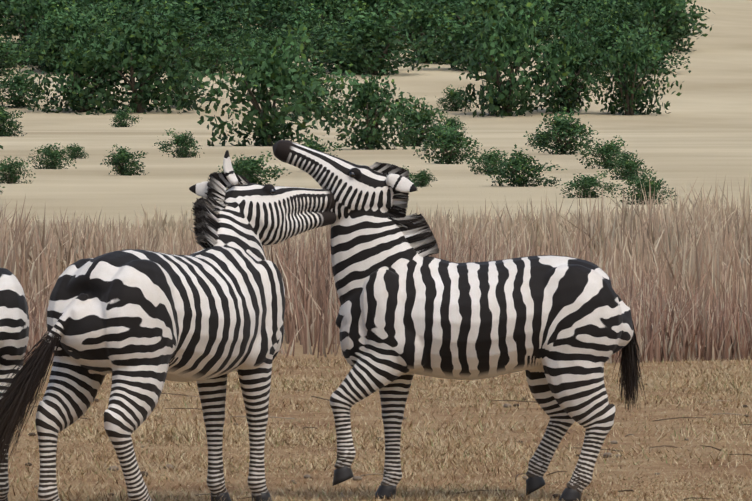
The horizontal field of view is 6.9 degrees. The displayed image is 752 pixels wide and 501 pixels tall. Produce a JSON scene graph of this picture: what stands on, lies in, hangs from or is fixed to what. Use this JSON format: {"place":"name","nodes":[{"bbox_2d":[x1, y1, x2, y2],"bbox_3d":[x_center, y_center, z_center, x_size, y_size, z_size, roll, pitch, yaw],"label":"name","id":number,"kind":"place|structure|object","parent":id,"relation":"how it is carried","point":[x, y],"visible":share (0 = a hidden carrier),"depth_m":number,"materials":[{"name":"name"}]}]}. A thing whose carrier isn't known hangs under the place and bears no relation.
{"place":"outdoors","nodes":[
{"label":"outdoors","id":0,"kind":"place"},
{"bbox_2d":[0,0,751,500],"bbox_3d":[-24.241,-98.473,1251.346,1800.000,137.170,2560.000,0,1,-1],"label":"ground","id":1,"kind":"structure","parent":0,"point":[698,134],"depth_m":136.72,"materials":[{"name":"beige sand"}]},
{"bbox_2d":[0,0,21,31],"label":"bush","id":2,"kind":"object","parent":1,"relation":"on","point":[1,3],"visible":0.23,"depth_m":439.35,"materials":[{"name":"green plant"}]},
{"bbox_2d":[0,105,26,136],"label":"bush","id":3,"kind":"object","parent":1,"relation":"on","point":[5,117],"visible":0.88,"depth_m":254.97,"materials":[{"name":"green plant"}]},
{"bbox_2d":[0,268,28,500],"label":"zebra","id":4,"kind":"object","parent":1,"relation":"on","point":[14,325],"visible":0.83,"depth_m":32.77,"materials":[{"name":"fur"}]},
{"bbox_2d":[8,37,21,56],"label":"bush","id":5,"kind":"object","parent":1,"relation":"on","point":[13,41],"visible":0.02,"depth_m":413.99,"materials":[{"name":"green plant"}]},
{"bbox_2d":[0,37,30,76],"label":"bush","id":6,"kind":"object","parent":1,"relation":"on","point":[4,47],"visible":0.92,"depth_m":395.32,"materials":[{"name":"green plant"}]},
{"bbox_2d":[0,35,32,68],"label":"bush","id":7,"kind":"object","parent":1,"relation":"on","point":[25,63],"visible":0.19,"depth_m":403.37,"materials":[{"name":"green plant"}]},
{"bbox_2d":[0,155,35,183],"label":"bush","id":8,"kind":"object","parent":1,"relation":"on","point":[11,169],"visible":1,"depth_m":141.25,"materials":[{"name":"green plant"}]},
{"bbox_2d":[0,65,50,107],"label":"bush","id":9,"kind":"object","parent":1,"relation":"on","point":[20,82],"visible":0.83,"depth_m":362.94,"materials":[{"name":"green plant"}]},
{"bbox_2d":[0,0,66,35],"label":"bush","id":10,"kind":"object","parent":1,"relation":"on","point":[6,10],"visible":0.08,"depth_m":437.74,"materials":[{"name":"green plant"}]},
{"bbox_2d":[0,0,93,64],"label":"bush","id":11,"kind":"object","parent":1,"relation":"on","point":[32,7],"visible":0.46,"depth_m":405.51,"materials":[{"name":"green plant"}]},
{"bbox_2d":[5,0,93,11],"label":"bush","id":12,"kind":"object","parent":1,"relation":"on","point":[81,4],"depth_m":439.97,"materials":[{"name":"green plant"}]},
{"bbox_2d":[24,142,75,168],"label":"bush","id":13,"kind":"object","parent":1,"relation":"on","point":[55,156],"visible":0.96,"depth_m":162.17,"materials":[{"name":"green plant"}]},
{"bbox_2d":[17,2,91,72],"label":"bush","id":14,"kind":"object","parent":1,"relation":"on","point":[41,30],"visible":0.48,"depth_m":397.83,"materials":[{"name":"green plant"}]},
{"bbox_2d":[32,6,88,70],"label":"bush","id":15,"kind":"object","parent":1,"relation":"on","point":[38,68],"visible":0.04,"depth_m":399.74,"materials":[{"name":"green plant"}]},
{"bbox_2d":[25,7,120,44],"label":"bush","id":16,"kind":"object","parent":1,"relation":"on","point":[63,19],"depth_m":403.49,"materials":[{"name":"green plant"}]},
{"bbox_2d":[11,21,138,112],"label":"bush","id":17,"kind":"object","parent":1,"relation":"on","point":[77,79],"visible":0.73,"depth_m":357.92,"materials":[{"name":"green plant"}]},
{"bbox_2d":[25,4,124,73],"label":"bush","id":18,"kind":"object","parent":1,"relation":"on","point":[72,26],"visible":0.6,"depth_m":396.61,"materials":[{"name":"green plant"}]},
{"bbox_2d":[62,143,88,158],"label":"bush","id":19,"kind":"object","parent":1,"relation":"on","point":[76,152],"visible":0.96,"depth_m":181.59,"materials":[{"name":"green plant"}]},
{"bbox_2d":[32,15,123,64],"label":"bush","id":20,"kind":"object","parent":1,"relation":"on","point":[103,27],"depth_m":402.81,"materials":[{"name":"green plant"}]},
{"bbox_2d":[76,0,137,25],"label":"bush","id":21,"kind":"object","parent":1,"relation":"on","point":[98,13],"visible":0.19,"depth_m":422.09,"materials":[{"name":"green plant"}]},
{"bbox_2d":[75,0,140,19],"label":"bush","id":22,"kind":"object","parent":1,"relation":"on","point":[126,13],"visible":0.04,"depth_m":431.40,"materials":[{"name":"green plant"}]},
{"bbox_2d":[100,3,133,51],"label":"bush","id":23,"kind":"object","parent":1,"relation":"on","point":[113,14],"visible":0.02,"depth_m":406.43,"materials":[{"name":"green plant"}]},
{"bbox_2d":[80,0,162,18],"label":"bush","id":24,"kind":"object","parent":1,"relation":"on","point":[127,2],"visible":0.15,"depth_m":434.95,"materials":[{"name":"green plant"}]},
{"bbox_2d":[100,144,148,175],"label":"bush","id":25,"kind":"object","parent":1,"relation":"on","point":[121,159],"visible":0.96,"depth_m":152.41,"materials":[{"name":"green plant"}]},
{"bbox_2d":[109,107,141,126],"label":"bush","id":26,"kind":"object","parent":1,"relation":"on","point":[121,116],"visible":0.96,"depth_m":338.29,"materials":[{"name":"green plant"}]},
{"bbox_2d":[69,0,209,114],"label":"bush","id":27,"kind":"object","parent":1,"relation":"on","point":[150,62],"visible":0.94,"depth_m":356.77,"materials":[{"name":"green plant"}]},
{"bbox_2d":[109,0,176,25],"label":"bush","id":28,"kind":"object","parent":1,"relation":"on","point":[148,4],"visible":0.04,"depth_m":429.41,"materials":[{"name":"green plant"}]},
{"bbox_2d":[118,0,172,18],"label":"bush","id":29,"kind":"object","parent":1,"relation":"on","point":[139,6],"visible":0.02,"depth_m":435.35,"materials":[{"name":"green plant"}]},
{"bbox_2d":[98,1,217,70],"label":"bush","id":30,"kind":"object","parent":1,"relation":"on","point":[177,21],"visible":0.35,"depth_m":399.73,"materials":[{"name":"green plant"}]},
{"bbox_2d":[132,1,197,33],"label":"bush","id":31,"kind":"object","parent":1,"relation":"on","point":[166,8],"visible":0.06,"depth_m":408.13,"materials":[{"name":"green plant"}]},
{"bbox_2d":[0,150,336,500],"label":"zebra","id":32,"kind":"object","parent":1,"relation":"on","point":[141,326],"visible":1,"depth_m":32.35,"materials":[{"name":"fur"}]},
{"bbox_2d":[153,128,204,157],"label":"bush","id":33,"kind":"object","parent":1,"relation":"on","point":[182,141],"visible":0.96,"depth_m":183.39,"materials":[{"name":"green plant"}]},
{"bbox_2d":[148,60,209,107],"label":"bush","id":34,"kind":"object","parent":1,"relation":"on","point":[196,89],"visible":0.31,"depth_m":362.03,"materials":[{"name":"green plant"}]},
{"bbox_2d":[179,31,206,68],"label":"bush","id":35,"kind":"object","parent":1,"relation":"on","point":[191,53],"depth_m":401.04,"materials":[{"name":"green plant"}]},
{"bbox_2d":[145,0,248,30],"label":"bush","id":36,"kind":"object","parent":1,"relation":"on","point":[198,6],"visible":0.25,"depth_m":417.36,"materials":[{"name":"green plant"}]},
{"bbox_2d":[181,32,218,71],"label":"bush","id":37,"kind":"object","parent":1,"relation":"on","point":[198,51],"visible":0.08,"depth_m":398.91,"materials":[{"name":"green plant"}]},
{"bbox_2d":[184,38,238,75],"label":"bush","id":38,"kind":"object","parent":1,"relation":"on","point":[214,54],"visible":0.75,"depth_m":394.90,"materials":[{"name":"green plant"}]},
{"bbox_2d":[184,8,244,35],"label":"bush","id":39,"kind":"object","parent":1,"relation":"on","point":[229,24],"visible":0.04,"depth_m":415.79,"materials":[{"name":"green plant"}]},
{"bbox_2d":[196,13,243,60],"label":"bush","id":40,"kind":"object","parent":1,"relation":"on","point":[221,35],"visible":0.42,"depth_m":407.75,"materials":[{"name":"green plant"}]},
{"bbox_2d":[168,0,276,32],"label":"bush","id":41,"kind":"object","parent":1,"relation":"on","point":[222,4],"visible":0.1,"depth_m":427.87,"materials":[{"name":"green plant"}]},
{"bbox_2d":[218,156,261,178],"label":"bush","id":42,"kind":"object","parent":1,"relation":"on","point":[237,166],"visible":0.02,"depth_m":145.36,"materials":[{"name":"green plant"}]},
{"bbox_2d":[220,38,267,70],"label":"bush","id":43,"kind":"object","parent":1,"relation":"on","point":[234,49],"visible":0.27,"depth_m":398.90,"materials":[{"name":"green plant"}]},
{"bbox_2d":[225,18,270,58],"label":"bush","id":44,"kind":"object","parent":1,"relation":"on","point":[244,30],"visible":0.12,"depth_m":412.08,"materials":[{"name":"green plant"}]},
{"bbox_2d":[223,28,282,56],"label":"bush","id":45,"kind":"object","parent":1,"relation":"on","point":[268,39],"visible":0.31,"depth_m":405.46,"materials":[{"name":"green plant"}]},
{"bbox_2d":[218,151,291,185],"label":"bush","id":46,"kind":"object","parent":1,"relation":"on","point":[246,166],"visible":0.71,"depth_m":137.50,"materials":[{"name":"green plant"}]},
{"bbox_2d":[183,21,348,145],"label":"bush","id":47,"kind":"object","parent":1,"relation":"on","point":[270,72],"visible":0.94,"depth_m":212.63,"materials":[{"name":"green plant"}]},
{"bbox_2d":[227,0,333,41],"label":"bush","id":48,"kind":"object","parent":1,"relation":"on","point":[262,15],"visible":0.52,"depth_m":419.27,"materials":[{"name":"green plant"}]},
{"bbox_2d":[258,27,310,57],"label":"bush","id":49,"kind":"object","parent":1,"relation":"on","point":[283,37],"visible":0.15,"depth_m":410.55,"materials":[{"name":"green plant"}]},
{"bbox_2d":[259,3,336,55],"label":"bush","id":50,"kind":"object","parent":1,"relation":"on","point":[293,19],"visible":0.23,"depth_m":415.83,"materials":[{"name":"green plant"}]},
{"bbox_2d":[257,54,347,115],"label":"bush","id":51,"kind":"object","parent":1,"relation":"on","point":[303,70],"visible":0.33,"depth_m":354.06,"materials":[{"name":"green plant"}]},
{"bbox_2d":[266,0,355,26],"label":"bush","id":52,"kind":"object","parent":1,"relation":"on","point":[324,17],"visible":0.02,"depth_m":439.33,"materials":[{"name":"green plant"}]},
{"bbox_2d":[288,14,343,64],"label":"bush","id":53,"kind":"object","parent":1,"relation":"on","point":[315,40],"visible":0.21,"depth_m":406.79,"materials":[{"name":"green plant"}]},
{"bbox_2d":[293,133,343,171],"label":"bush","id":54,"kind":"object","parent":1,"relation":"on","point":[312,144],"visible":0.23,"depth_m":157.37,"materials":[{"name":"green plant"}]},
{"bbox_2d":[294,0,372,36],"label":"bush","id":55,"kind":"object","parent":1,"relation":"on","point":[334,6],"visible":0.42,"depth_m":426.09,"materials":[{"name":"green plant"}]},
{"bbox_2d":[281,8,407,73],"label":"bush","id":56,"kind":"object","parent":1,"relation":"on","point":[330,68],"visible":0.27,"depth_m":397.17,"materials":[{"name":"green plant"}]},
{"bbox_2d":[336,0,394,24],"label":"bush","id":57,"kind":"object","parent":1,"relation":"on","point":[371,4],"visible":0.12,"depth_m":429.95,"materials":[{"name":"green plant"}]},
{"bbox_2d":[300,61,431,149],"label":"bush","id":58,"kind":"object","parent":1,"relation":"on","point":[367,97],"visible":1,"depth_m":202.93,"materials":[{"name":"green plant"}]},
{"bbox_2d":[324,48,413,68],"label":"bush","id":59,"kind":"object","parent":1,"relation":"on","point":[399,53],"visible":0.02,"depth_m":399.73,"materials":[{"name":"green plant"}]},
{"bbox_2d":[315,0,435,75],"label":"bush","id":60,"kind":"object","parent":1,"relation":"on","point":[369,37],"visible":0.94,"depth_m":394.54,"materials":[{"name":"green plant"}]},
{"bbox_2d":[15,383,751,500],"bbox_3d":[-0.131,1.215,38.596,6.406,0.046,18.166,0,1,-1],"label":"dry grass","id":61,"kind":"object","parent":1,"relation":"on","point":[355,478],"visible":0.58,"depth_m":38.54,"materials":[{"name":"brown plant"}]},
{"bbox_2d":[328,0,438,38],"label":"bush","id":62,"kind":"object","parent":1,"relation":"on","point":[347,6],"visible":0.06,"depth_m":430.24,"materials":[{"name":"green plant"}]},
{"bbox_2d":[355,0,449,42],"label":"bush","id":63,"kind":"object","parent":1,"relation":"on","point":[382,4],"visible":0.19,"depth_m":428.15,"materials":[{"name":"green plant"}]},
{"bbox_2d":[401,166,421,190],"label":"bush","id":64,"kind":"object","parent":1,"relation":"on","point":[410,176],"visible":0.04,"depth_m":132.52,"materials":[{"name":"green plant"}]},
{"bbox_2d":[377,96,454,146],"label":"bush","id":65,"kind":"object","parent":1,"relation":"on","point":[425,117],"visible":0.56,"depth_m":212.01,"materials":[{"name":"green plant"}]},
{"bbox_2d":[411,168,437,186],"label":"bush","id":66,"kind":"object","parent":1,"relation":"on","point":[424,178],"visible":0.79,"depth_m":137.63,"materials":[{"name":"green plant"}]},
{"bbox_2d":[385,0,482,63],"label":"bush","id":67,"kind":"object","parent":1,"relation":"on","point":[422,19],"visible":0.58,"depth_m":407.40,"materials":[{"name":"green plant"}]},
{"bbox_2d":[414,0,458,16],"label":"bush","id":68,"kind":"object","parent":1,"relation":"on","point":[444,2],"depth_m":438.11,"materials":[{"name":"green plant"}]},
{"bbox_2d":[423,0,463,34],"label":"bush","id":69,"kind":"object","parent":1,"relation":"on","point":[453,2],"visible":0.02,"depth_m":437.50,"materials":[{"name":"green plant"}]},
{"bbox_2d":[412,122,482,163],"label":"bush","id":70,"kind":"object","parent":1,"relation":"on","point":[450,140],"visible":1,"depth_m":170.62,"materials":[{"name":"green plant"}]},
{"bbox_2d":[427,21,467,63],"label":"bush","id":71,"kind":"object","parent":1,"relation":"on","point":[451,56],"visible":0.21,"depth_m":406.70,"materials":[{"name":"green plant"}]},
{"bbox_2d":[432,114,467,135],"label":"bush","id":72,"kind":"object","parent":1,"relation":"on","point":[451,120],"visible":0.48,"depth_m":253.63,"materials":[{"name":"green plant"}]},
{"bbox_2d":[435,85,476,111],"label":"bush","id":73,"kind":"object","parent":1,"relation":"on","point":[455,102],"visible":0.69,"depth_m":358.82,"materials":[{"name":"green plant"}]},
{"bbox_2d":[272,140,645,500],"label":"zebra","id":74,"kind":"object","parent":1,"relation":"on","point":[560,330],"visible":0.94,"depth_m":33.57,"materials":[{"name":"fur"}]},
{"bbox_2d":[413,11,504,70],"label":"bush","id":75,"kind":"object","parent":1,"relation":"on","point":[461,34],"visible":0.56,"depth_m":399.96,"materials":[{"name":"green plant"}]},
{"bbox_2d":[434,0,483,33],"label":"bush","id":76,"kind":"object","parent":1,"relation":"on","point":[455,11],"visible":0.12,"depth_m":418.26,"materials":[{"name":"green plant"}]},
{"bbox_2d":[467,147,507,174],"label":"bush","id":77,"kind":"object","parent":1,"relation":"on","point":[488,158],"visible":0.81,"depth_m":153.45,"materials":[{"name":"green plant"}]},
{"bbox_2d":[451,0,541,57],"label":"bush","id":78,"kind":"object","parent":1,"relation":"on","point":[484,5],"visible":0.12,"depth_m":412.74,"materials":[{"name":"green plant"}]},
{"bbox_2d":[443,0,564,53],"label":"bush","id":79,"kind":"object","parent":1,"relation":"on","point":[539,29],"visible":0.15,"depth_m":419.20,"materials":[{"name":"green plant"}]},
{"bbox_2d":[450,0,583,117],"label":"bush","id":80,"kind":"object","parent":1,"relation":"on","point":[512,48],"visible":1,"depth_m":353.61,"materials":[{"name":"green plant"}]},
{"bbox_2d":[485,144,566,186],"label":"bush","id":81,"kind":"object","parent":1,"relation":"on","point":[516,163],"visible":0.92,"depth_m":137.57,"materials":[{"name":"green plant"}]},
{"bbox_2d":[525,132,553,145],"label":"bush","id":82,"kind":"object","parent":1,"relation":"on","point":[535,142],"visible":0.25,"depth_m":212.07,"materials":[{"name":"green plant"}]},
{"bbox_2d":[519,2,561,20],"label":"bush","id":83,"kind":"object","parent":1,"relation":"on","point":[553,12],"visible":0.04,"depth_m":441.29,"materials":[{"name":"green plant"}]},
{"bbox_2d":[513,0,597,40],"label":"bush","id":84,"kind":"object","parent":1,"relation":"on","point":[561,3],"visible":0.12,"depth_m":432.75,"materials":[{"name":"green plant"}]},
{"bbox_2d":[523,106,597,154],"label":"bush","id":85,"kind":"object","parent":1,"relation":"on","point":[568,130],"visible":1,"depth_m":190.30,"materials":[{"name":"green plant"}]},
{"bbox_2d":[547,3,587,42],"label":"bush","id":86,"kind":"object","parent":1,"relation":"on","point":[551,24],"visible":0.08,"depth_m":426.68,"materials":[{"name":"green plant"}]},
{"bbox_2d":[518,16,618,114],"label":"bush","id":87,"kind":"object","parent":1,"relation":"on","point":[570,96],"visible":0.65,"depth_m":357.10,"materials":[{"name":"green plant"}]},
{"bbox_2d":[554,0,589,9],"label":"bush","id":88,"kind":"object","parent":1,"relation":"on","point":[573,1],"visible":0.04,"depth_m":451.84,"materials":[{"name":"green plant"}]},
{"bbox_2d":[556,171,619,197],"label":"bush","id":89,"kind":"object","parent":1,"relation":"on","point":[588,182],"visible":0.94,"depth_m":125.33,"materials":[{"name":"green plant"}]},
{"bbox_2d":[544,0,638,45],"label":"bush","id":90,"kind":"object","parent":1,"relation":"on","point":[592,3],"visible":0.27,"depth_m":423.13,"materials":[{"name":"green plant"}]},
{"bbox_2d":[574,39,609,72],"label":"bush","id":91,"kind":"object","parent":1,"relation":"on","point":[603,59],"visible":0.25,"depth_m":398.77,"materials":[{"name":"green plant"}]},
{"bbox_2d":[554,16,652,70],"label":"bush","id":92,"kind":"object","parent":1,"relation":"on","point":[606,37],"visible":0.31,"depth_m":401.07,"materials":[{"name":"green plant"}]},
{"bbox_2d":[575,4,633,49],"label":"bush","id":93,"kind":"object","parent":1,"relation":"on","point":[594,22],"visible":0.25,"depth_m":415.40,"materials":[{"name":"green plant"}]},
{"bbox_2d":[575,135,636,168],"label":"bush","id":94,"kind":"object","parent":1,"relation":"on","point":[610,150],"visible":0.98,"depth_m":162.30,"materials":[{"name":"green plant"}]},
{"bbox_2d":[582,0,662,51],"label":"bush","id":95,"kind":"object","parent":1,"relation":"on","point":[625,13],"visible":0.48,"depth_m":412.58,"materials":[{"name":"green plant"}]},
{"bbox_2d":[601,153,653,179],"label":"bush","id":96,"kind":"object","parent":1,"relation":"on","point":[631,167],"visible":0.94,"depth_m":146.16,"materials":[{"name":"green plant"}]},
{"bbox_2d":[584,22,682,115],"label":"bush","id":97,"kind":"object","parent":1,"relation":"on","point":[628,64],"visible":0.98,"depth_m":354.62,"materials":[{"name":"green plant"}]},
{"bbox_2d":[591,0,695,36],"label":"bush","id":98,"kind":"object","parent":1,"relation":"on","point":[627,1],"visible":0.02,"depth_m":430.37,"materials":[{"name":"green plant"}]},
{"bbox_2d":[611,171,678,204],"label":"bush","id":99,"kind":"object","parent":1,"relation":"on","point":[653,185],"visible":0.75,"depth_m":119.41,"materials":[{"name":"green plant"}]},
{"bbox_2d":[602,31,690,74],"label":"bush","id":100,"kind":"object","parent":1,"relation":"on","point":[667,45],"visible":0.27,"depth_m":398.42,"materials":[{"name":"green plant"}]},
{"bbox_2d":[602,0,714,49],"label":"bush","id":101,"kind":"object","parent":1,"relation":"on","point":[669,13],"visible":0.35,"depth_m":422.21,"materials":[{"name":"green plant"}]},
{"bbox_2d":[619,0,713,53],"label":"bush","id":102,"kind":"object","parent":1,"relation":"on","point":[679,3],"visible":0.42,"depth_m":421.51,"materials":[{"name":"green plant"}]},
{"bbox_2d":[0,172,751,363],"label":"tall grass","id":103,"kind":"structure","parent":0,"point":[698,256],"depth_m":66.04,"materials":[{"name":"beige plant"}]},
{"bbox_2d":[7,352,751,500],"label":"short grass","id":104,"kind":"structure","parent":0,"point":[157,432],"depth_m":39.23,"materials":[{"name":"brown plant"}]}
]}

